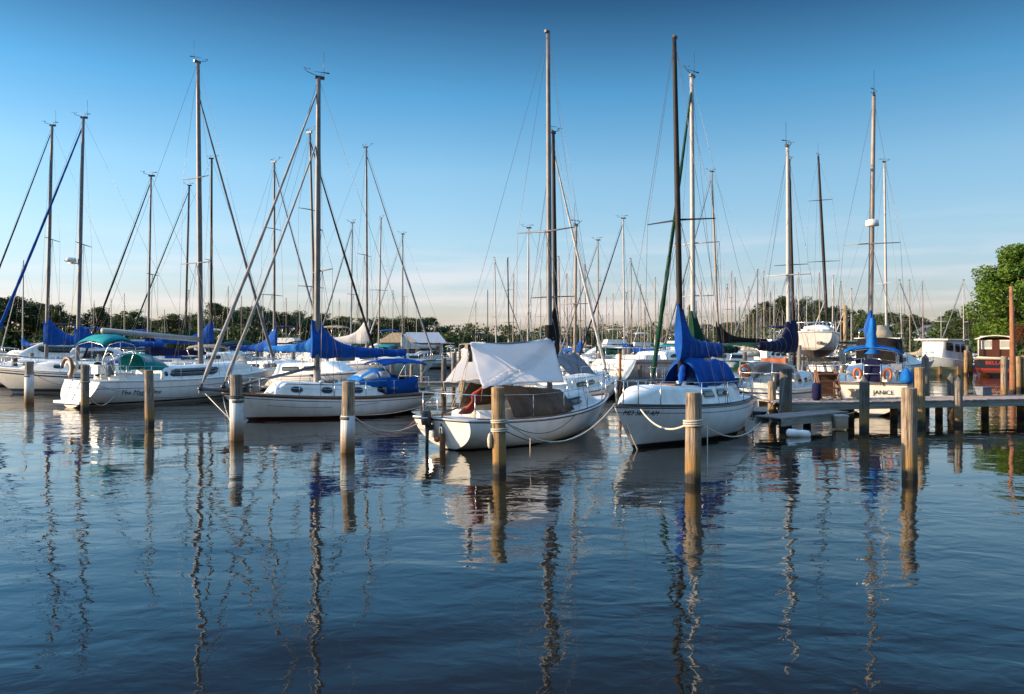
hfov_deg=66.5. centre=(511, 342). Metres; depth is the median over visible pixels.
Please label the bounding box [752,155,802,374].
sailboat
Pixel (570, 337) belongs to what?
tree
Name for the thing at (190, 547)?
water
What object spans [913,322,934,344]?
house
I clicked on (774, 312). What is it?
sailboat
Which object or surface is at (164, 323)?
sailboat
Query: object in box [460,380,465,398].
mooring pile
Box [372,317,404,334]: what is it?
tree
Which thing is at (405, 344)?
sailboat
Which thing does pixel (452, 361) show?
slip pile
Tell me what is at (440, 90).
sky
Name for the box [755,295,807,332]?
tree
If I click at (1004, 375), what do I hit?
mooring pile
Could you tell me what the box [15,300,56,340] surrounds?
tree
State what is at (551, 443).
mooring line
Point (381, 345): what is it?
sailboat
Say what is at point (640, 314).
sailboat
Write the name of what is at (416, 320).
sailboat
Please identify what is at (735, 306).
sailboat
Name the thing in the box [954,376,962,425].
mooring pile
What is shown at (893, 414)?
dock pile
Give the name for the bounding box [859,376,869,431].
mooring pile
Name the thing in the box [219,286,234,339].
sailboat
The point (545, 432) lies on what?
mooring line
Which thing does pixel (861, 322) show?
tree
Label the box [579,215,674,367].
sailboat
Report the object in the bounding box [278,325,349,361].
motor boat
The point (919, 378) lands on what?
mooring pile
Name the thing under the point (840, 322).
sailboat
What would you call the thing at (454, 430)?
sailboat
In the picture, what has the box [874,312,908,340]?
tree
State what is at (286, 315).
sailboat
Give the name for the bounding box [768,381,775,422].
mooring pile
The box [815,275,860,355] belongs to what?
sailboat
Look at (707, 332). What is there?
sailboat
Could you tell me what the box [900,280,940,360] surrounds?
sailboat
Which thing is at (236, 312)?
tree
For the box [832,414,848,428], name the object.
float box
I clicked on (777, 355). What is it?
motor boat
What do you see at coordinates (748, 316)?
sailboat
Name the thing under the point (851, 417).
dock pile
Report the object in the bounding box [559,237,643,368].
sailboat
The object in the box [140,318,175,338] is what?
tree
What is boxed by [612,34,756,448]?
sailboat
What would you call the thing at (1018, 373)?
mooring pile
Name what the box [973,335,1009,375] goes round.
motor yacht
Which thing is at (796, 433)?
fender
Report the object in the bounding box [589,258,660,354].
sailboat
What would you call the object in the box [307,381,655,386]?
dock
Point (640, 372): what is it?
mooring pile
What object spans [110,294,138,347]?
sailboat
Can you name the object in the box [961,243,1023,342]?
tree
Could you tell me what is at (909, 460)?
mooring pile
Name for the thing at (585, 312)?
sailboat
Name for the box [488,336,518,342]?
tree
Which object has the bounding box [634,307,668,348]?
sailboat
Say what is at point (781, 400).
mooring line
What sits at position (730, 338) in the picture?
sailboat
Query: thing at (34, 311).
tree
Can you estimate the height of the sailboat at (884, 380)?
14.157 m
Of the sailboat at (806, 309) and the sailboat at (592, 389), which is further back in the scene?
the sailboat at (806, 309)
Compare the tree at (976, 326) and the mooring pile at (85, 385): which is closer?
the mooring pile at (85, 385)
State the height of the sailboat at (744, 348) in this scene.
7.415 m
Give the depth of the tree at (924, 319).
268.31 m
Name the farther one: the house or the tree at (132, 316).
the house
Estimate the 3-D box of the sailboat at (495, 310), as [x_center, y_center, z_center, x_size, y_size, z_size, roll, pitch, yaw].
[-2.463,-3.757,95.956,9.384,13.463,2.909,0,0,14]
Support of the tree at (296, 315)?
on the ground
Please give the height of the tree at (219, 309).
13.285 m
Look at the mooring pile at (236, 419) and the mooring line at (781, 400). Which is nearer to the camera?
the mooring pile at (236, 419)
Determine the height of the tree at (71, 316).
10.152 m
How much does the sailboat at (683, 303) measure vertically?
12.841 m
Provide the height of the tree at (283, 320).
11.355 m
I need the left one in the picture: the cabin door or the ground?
the ground
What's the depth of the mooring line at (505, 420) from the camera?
15.46 m
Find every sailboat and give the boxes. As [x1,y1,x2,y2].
[0,100,203,392]
[0,122,142,385]
[0,260,41,353]
[53,56,276,407]
[81,171,229,364]
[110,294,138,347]
[118,155,280,364]
[122,182,260,361]
[161,310,167,346]
[197,67,434,419]
[204,157,328,367]
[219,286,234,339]
[229,296,251,352]
[235,126,380,390]
[277,302,294,337]
[278,143,435,378]
[312,220,406,361]
[352,215,404,357]
[365,231,455,368]
[370,290,404,344]
[413,29,609,450]
[413,309,421,331]
[433,322,455,357]
[457,257,523,362]
[466,308,481,341]
[476,289,498,342]
[491,224,584,375]
[491,257,531,341]
[492,274,536,341]
[514,126,611,394]
[524,256,594,368]
[524,279,544,338]
[557,204,617,398]
[558,274,595,353]
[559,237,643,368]
[560,299,572,338]
[561,264,595,358]
[561,264,609,352]
[564,297,584,347]
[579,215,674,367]
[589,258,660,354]
[592,297,621,344]
[592,315,606,346]
[603,293,630,344]
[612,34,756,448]
[630,300,651,346]
[633,277,673,345]
[634,284,652,346]
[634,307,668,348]
[640,322,662,346]
[645,299,653,346]
[648,66,774,387]
[660,168,796,368]
[661,277,705,343]
[661,300,673,348]
[697,283,706,329]
[698,294,712,339]
[708,270,751,351]
[709,302,716,341]
[721,284,741,347]
[729,281,741,335]
[730,139,819,413]
[731,290,766,349]
[734,269,783,338]
[734,307,746,350]
[741,270,782,349]
[742,313,755,348]
[743,307,758,349]
[749,281,784,349]
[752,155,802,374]
[762,293,778,338]
[794,273,806,330]
[797,153,840,357]
[800,298,836,352]
[802,296,812,325]
[809,159,934,377]
[813,273,835,361]
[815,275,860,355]
[831,87,913,415]
[833,281,855,361]
[835,288,862,357]
[848,293,883,355]
[883,283,921,356]
[897,280,921,357]
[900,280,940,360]
[942,280,984,370]
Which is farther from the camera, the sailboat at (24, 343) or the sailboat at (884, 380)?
the sailboat at (24, 343)
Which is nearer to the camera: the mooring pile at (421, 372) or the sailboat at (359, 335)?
the mooring pile at (421, 372)
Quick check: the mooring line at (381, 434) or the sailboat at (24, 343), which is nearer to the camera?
the mooring line at (381, 434)
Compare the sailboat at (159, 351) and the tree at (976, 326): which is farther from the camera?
the tree at (976, 326)
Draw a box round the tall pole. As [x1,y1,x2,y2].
[1009,286,1015,393]
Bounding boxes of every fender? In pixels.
[786,429,810,436]
[812,383,820,399]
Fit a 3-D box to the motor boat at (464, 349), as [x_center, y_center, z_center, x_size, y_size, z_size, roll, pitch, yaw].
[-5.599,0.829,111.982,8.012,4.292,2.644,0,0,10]
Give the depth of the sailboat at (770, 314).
107.13 m
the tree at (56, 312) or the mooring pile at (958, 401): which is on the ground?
the tree at (56, 312)
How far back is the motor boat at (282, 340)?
77.29 m
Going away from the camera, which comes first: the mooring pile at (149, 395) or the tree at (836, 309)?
the mooring pile at (149, 395)
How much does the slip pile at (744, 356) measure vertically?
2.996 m
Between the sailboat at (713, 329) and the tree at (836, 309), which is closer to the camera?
the sailboat at (713, 329)
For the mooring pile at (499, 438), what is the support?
in the water
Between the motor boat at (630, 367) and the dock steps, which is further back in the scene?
the motor boat at (630, 367)
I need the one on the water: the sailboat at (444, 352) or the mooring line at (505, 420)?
the sailboat at (444, 352)
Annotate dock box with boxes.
[848,389,858,397]
[973,386,992,394]
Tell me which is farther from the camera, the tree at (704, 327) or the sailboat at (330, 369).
the tree at (704, 327)
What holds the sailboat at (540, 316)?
on the water
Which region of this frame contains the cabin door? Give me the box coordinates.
[992,340,998,356]
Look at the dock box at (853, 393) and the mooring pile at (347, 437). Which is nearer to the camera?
the mooring pile at (347, 437)
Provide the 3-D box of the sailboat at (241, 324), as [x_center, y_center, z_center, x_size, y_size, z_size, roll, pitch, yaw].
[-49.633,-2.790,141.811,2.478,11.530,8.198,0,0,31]
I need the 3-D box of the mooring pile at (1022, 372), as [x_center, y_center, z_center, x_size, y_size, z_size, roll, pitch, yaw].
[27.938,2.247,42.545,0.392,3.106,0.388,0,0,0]
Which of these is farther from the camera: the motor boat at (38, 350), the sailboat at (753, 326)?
the sailboat at (753, 326)
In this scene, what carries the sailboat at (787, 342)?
on the water
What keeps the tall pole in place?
in the water
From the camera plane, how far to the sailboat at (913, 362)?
55.90 m
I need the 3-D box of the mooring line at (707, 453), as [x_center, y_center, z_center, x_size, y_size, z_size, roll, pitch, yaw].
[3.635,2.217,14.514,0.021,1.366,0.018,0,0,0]
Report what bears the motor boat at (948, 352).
on the water
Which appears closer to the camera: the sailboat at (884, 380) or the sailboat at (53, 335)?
the sailboat at (884, 380)
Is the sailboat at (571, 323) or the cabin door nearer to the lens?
the cabin door
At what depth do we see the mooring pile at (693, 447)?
14.41 m
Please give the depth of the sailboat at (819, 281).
83.33 m
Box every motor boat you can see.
[0,323,74,362]
[70,327,143,361]
[94,329,146,353]
[194,329,262,355]
[262,326,304,358]
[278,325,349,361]
[369,329,397,348]
[447,333,485,356]
[570,329,627,358]
[591,343,710,394]
[632,332,666,354]
[666,332,673,349]
[754,326,821,370]
[844,325,911,373]
[914,312,973,373]
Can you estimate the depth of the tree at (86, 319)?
189.08 m
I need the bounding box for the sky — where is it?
[0,0,1023,342]
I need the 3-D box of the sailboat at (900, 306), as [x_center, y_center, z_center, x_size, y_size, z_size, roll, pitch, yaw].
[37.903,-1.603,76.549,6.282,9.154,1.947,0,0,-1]
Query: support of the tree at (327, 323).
on the ground
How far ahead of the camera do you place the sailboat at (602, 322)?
96.98 m
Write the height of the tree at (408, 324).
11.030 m
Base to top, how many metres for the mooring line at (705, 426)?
0.858 m
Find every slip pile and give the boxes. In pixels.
[12,358,17,365]
[390,364,393,374]
[451,353,454,372]
[454,349,456,366]
[742,352,746,360]
[839,348,844,373]
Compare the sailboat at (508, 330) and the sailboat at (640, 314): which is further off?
the sailboat at (640, 314)
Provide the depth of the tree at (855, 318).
184.70 m
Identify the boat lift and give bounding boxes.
[791,305,856,370]
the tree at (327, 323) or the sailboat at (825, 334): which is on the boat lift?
the sailboat at (825, 334)
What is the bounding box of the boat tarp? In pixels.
[443,338,565,398]
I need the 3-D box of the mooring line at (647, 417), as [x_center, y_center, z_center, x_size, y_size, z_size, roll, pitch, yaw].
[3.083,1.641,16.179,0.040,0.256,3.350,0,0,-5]
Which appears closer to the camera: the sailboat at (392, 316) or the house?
the sailboat at (392, 316)
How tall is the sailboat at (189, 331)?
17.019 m
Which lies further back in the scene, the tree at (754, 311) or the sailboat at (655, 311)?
the tree at (754, 311)
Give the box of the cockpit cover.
[460,382,573,417]
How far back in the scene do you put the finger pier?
22.65 m
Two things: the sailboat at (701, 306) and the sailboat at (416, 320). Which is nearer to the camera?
the sailboat at (701, 306)
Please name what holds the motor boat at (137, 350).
on the water
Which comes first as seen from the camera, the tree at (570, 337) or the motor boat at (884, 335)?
the motor boat at (884, 335)
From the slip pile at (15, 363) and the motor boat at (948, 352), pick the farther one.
the motor boat at (948, 352)
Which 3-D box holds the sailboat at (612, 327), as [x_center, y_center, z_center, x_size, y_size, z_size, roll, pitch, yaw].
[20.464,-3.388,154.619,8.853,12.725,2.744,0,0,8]
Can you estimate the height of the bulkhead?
1.000 m
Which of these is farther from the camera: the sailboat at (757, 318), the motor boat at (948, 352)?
the sailboat at (757, 318)
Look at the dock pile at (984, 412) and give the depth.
27.10 m
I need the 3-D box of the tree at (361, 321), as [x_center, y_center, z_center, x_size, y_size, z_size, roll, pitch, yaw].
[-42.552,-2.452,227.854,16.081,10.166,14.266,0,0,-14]
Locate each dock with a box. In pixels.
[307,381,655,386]
[432,362,851,365]
[757,395,1023,410]
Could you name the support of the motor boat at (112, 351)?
on the water
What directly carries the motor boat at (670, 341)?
on the water
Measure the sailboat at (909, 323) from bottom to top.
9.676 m
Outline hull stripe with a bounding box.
[267,402,378,407]
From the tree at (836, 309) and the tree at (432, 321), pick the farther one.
the tree at (432, 321)
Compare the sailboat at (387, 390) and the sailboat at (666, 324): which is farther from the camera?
the sailboat at (666, 324)
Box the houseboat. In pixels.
[377,332,450,358]
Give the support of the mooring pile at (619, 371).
in the water
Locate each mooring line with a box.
[89,382,191,397]
[204,393,229,418]
[229,395,244,398]
[355,403,429,415]
[355,417,417,431]
[355,418,414,435]
[491,418,507,423]
[491,426,507,432]
[506,403,615,442]
[506,409,605,443]
[510,414,575,433]
[617,404,637,449]
[640,409,684,429]
[683,419,702,427]
[703,403,772,436]
[707,425,707,482]
[773,375,785,430]
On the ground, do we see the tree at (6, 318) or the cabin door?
the tree at (6, 318)
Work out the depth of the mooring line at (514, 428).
16.90 m
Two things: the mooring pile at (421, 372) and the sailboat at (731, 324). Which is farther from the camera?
the sailboat at (731, 324)
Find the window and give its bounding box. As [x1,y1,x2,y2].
[420,346,438,353]
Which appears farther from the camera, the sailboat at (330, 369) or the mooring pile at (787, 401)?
the sailboat at (330, 369)
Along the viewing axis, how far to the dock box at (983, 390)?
27.28 m
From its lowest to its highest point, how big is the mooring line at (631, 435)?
1.579 m
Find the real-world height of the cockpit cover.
0.886 m
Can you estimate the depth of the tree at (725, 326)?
253.30 m
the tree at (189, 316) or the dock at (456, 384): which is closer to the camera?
the dock at (456, 384)
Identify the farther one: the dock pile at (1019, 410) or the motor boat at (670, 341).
the motor boat at (670, 341)
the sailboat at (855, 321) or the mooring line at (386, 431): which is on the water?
the sailboat at (855, 321)
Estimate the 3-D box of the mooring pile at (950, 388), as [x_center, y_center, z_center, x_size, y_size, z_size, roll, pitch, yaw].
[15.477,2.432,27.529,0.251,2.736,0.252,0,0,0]
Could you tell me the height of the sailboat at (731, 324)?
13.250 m
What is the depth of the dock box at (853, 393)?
25.76 m
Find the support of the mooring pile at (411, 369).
in the water
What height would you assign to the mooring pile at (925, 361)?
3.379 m
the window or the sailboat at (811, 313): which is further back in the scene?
the sailboat at (811, 313)
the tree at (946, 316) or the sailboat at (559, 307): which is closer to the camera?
the sailboat at (559, 307)
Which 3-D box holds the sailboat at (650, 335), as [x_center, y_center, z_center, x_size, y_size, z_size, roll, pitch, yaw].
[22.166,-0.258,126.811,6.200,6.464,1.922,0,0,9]
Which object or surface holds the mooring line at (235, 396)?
attached to the mooring pile at (236, 419)
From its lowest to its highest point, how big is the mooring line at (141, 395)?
0.871 m
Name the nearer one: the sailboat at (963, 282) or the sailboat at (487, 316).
the sailboat at (963, 282)
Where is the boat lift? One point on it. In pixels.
(800, 358)
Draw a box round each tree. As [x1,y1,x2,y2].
[0,296,43,350]
[0,300,24,348]
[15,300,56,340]
[37,302,71,334]
[61,313,89,334]
[73,306,116,335]
[107,309,153,339]
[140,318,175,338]
[151,313,186,348]
[176,313,197,349]
[187,302,240,339]
[217,307,246,337]
[231,306,281,343]
[254,311,300,343]
[278,310,322,339]
[303,313,337,339]
[328,316,364,345]
[341,318,386,343]
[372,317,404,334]
[393,316,429,332]
[411,316,449,335]
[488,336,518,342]
[561,331,592,343]
[699,323,715,338]
[721,321,743,333]
[742,301,784,334]
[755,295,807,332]
[791,297,813,329]
[795,299,838,328]
[822,304,852,340]
[836,308,867,339]
[852,313,876,337]
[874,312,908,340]
[889,313,930,332]
[907,317,932,330]
[927,308,971,338]
[945,311,980,341]
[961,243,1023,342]
[965,316,989,342]
[969,291,1023,346]
[1015,322,1023,344]
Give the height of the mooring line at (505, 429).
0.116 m
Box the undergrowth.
[0,321,1023,357]
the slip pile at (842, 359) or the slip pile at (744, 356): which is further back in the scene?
the slip pile at (744, 356)
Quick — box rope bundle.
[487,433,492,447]
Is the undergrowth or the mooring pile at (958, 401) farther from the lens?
the undergrowth
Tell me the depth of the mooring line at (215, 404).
23.64 m
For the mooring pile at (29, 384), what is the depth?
33.77 m
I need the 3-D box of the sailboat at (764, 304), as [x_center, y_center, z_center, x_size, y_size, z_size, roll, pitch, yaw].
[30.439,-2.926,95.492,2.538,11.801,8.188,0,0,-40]
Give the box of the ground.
[1,344,591,352]
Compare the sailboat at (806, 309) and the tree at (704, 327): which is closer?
the sailboat at (806, 309)
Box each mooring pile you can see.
[24,361,33,402]
[81,365,89,410]
[144,370,153,425]
[229,374,243,440]
[340,381,354,452]
[410,364,412,374]
[420,361,424,390]
[441,358,446,394]
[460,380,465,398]
[491,387,505,473]
[618,354,621,397]
[638,365,641,384]
[685,392,701,483]
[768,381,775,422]
[779,368,791,427]
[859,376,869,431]
[901,388,917,479]
[914,367,925,425]
[921,354,929,411]
[947,373,954,416]
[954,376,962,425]
[964,350,967,374]
[968,352,972,373]
[1000,356,1007,394]
[1016,356,1021,390]
[1021,355,1023,390]
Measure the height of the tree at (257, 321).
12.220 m
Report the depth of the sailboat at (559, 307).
76.00 m
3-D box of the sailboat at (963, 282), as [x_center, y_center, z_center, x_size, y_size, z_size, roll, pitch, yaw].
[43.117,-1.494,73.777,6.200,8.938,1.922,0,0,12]
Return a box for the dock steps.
[814,363,842,399]
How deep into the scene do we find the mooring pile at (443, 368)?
38.89 m
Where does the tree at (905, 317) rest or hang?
on the ground
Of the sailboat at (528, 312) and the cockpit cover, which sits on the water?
the sailboat at (528, 312)
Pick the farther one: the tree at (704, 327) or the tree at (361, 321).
the tree at (704, 327)
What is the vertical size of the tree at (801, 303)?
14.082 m
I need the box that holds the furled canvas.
[458,387,483,413]
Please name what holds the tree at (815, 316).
on the ground
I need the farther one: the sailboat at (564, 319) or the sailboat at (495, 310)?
the sailboat at (564, 319)
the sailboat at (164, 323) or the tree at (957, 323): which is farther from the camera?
the tree at (957, 323)
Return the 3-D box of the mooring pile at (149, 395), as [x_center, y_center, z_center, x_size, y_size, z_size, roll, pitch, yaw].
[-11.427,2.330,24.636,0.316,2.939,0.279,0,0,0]
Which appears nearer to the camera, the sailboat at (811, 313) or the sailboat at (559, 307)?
the sailboat at (559, 307)
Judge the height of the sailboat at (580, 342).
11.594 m
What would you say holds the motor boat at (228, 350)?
on the water
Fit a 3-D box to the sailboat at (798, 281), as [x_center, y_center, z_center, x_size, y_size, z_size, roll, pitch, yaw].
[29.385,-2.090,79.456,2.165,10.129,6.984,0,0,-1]
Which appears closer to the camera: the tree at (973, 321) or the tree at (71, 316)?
the tree at (973, 321)
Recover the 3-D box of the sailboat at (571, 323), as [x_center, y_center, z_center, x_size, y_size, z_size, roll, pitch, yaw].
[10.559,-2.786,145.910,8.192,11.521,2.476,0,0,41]
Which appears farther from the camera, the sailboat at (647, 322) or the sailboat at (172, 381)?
the sailboat at (647, 322)
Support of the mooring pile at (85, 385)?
in the water
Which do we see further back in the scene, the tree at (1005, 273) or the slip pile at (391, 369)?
the tree at (1005, 273)
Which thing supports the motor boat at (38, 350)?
on the water
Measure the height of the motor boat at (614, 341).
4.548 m
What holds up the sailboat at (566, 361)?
on the water
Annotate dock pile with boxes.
[846,409,853,421]
[890,408,897,420]
[935,408,942,418]
[981,407,988,417]
[1016,406,1023,416]
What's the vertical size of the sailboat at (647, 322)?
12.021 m
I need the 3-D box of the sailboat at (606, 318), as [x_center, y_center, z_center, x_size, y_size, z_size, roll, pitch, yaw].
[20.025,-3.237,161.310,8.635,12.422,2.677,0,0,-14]
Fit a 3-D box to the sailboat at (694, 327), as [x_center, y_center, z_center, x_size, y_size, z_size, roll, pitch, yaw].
[7.975,-3.948,30.700,3.055,14.045,9.860,0,0,41]
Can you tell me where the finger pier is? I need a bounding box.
[755,410,848,425]
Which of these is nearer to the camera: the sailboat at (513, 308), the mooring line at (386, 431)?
the mooring line at (386, 431)
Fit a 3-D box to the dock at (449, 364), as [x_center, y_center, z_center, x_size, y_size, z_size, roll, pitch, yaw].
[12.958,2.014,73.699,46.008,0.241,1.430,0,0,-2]
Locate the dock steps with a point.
(828, 381)
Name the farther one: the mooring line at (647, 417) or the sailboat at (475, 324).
the sailboat at (475, 324)
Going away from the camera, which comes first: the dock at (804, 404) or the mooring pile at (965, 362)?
the dock at (804, 404)
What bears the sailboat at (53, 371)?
on the water
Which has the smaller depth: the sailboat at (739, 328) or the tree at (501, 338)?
the sailboat at (739, 328)
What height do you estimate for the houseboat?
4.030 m
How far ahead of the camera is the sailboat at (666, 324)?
151.45 m
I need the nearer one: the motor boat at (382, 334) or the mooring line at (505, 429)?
the mooring line at (505, 429)
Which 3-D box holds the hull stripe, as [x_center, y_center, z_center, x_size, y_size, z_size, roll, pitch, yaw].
[-6.305,2.118,26.409,3.819,0.147,0.014,0,0,-28]
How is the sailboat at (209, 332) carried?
on the water
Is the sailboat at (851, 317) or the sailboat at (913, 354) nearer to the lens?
the sailboat at (913, 354)
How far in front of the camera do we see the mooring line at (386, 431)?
18.91 m
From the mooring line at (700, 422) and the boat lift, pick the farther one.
the boat lift
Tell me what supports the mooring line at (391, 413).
attached to the mooring pile at (347, 437)
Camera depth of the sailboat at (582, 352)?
90.52 m
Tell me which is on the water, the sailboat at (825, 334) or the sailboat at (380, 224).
the sailboat at (380, 224)
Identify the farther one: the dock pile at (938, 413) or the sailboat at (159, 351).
the sailboat at (159, 351)
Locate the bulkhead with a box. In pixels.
[806,366,962,376]
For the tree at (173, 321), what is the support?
on the ground
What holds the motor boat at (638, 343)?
on the water
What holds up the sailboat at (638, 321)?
on the water
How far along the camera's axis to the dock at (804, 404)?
25.22 m
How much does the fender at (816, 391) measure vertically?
0.560 m
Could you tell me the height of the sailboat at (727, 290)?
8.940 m
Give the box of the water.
[0,351,1023,693]
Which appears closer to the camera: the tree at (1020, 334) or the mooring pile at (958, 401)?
the mooring pile at (958, 401)
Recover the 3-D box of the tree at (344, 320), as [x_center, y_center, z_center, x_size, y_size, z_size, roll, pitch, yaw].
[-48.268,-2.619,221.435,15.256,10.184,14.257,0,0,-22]
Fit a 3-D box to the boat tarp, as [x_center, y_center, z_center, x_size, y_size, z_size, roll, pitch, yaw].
[0.126,0.627,21.028,2.414,1.555,5.606,0,0,38]
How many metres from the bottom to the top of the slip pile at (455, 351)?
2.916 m
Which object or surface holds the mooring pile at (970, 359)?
in the water
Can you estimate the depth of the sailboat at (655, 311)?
134.37 m

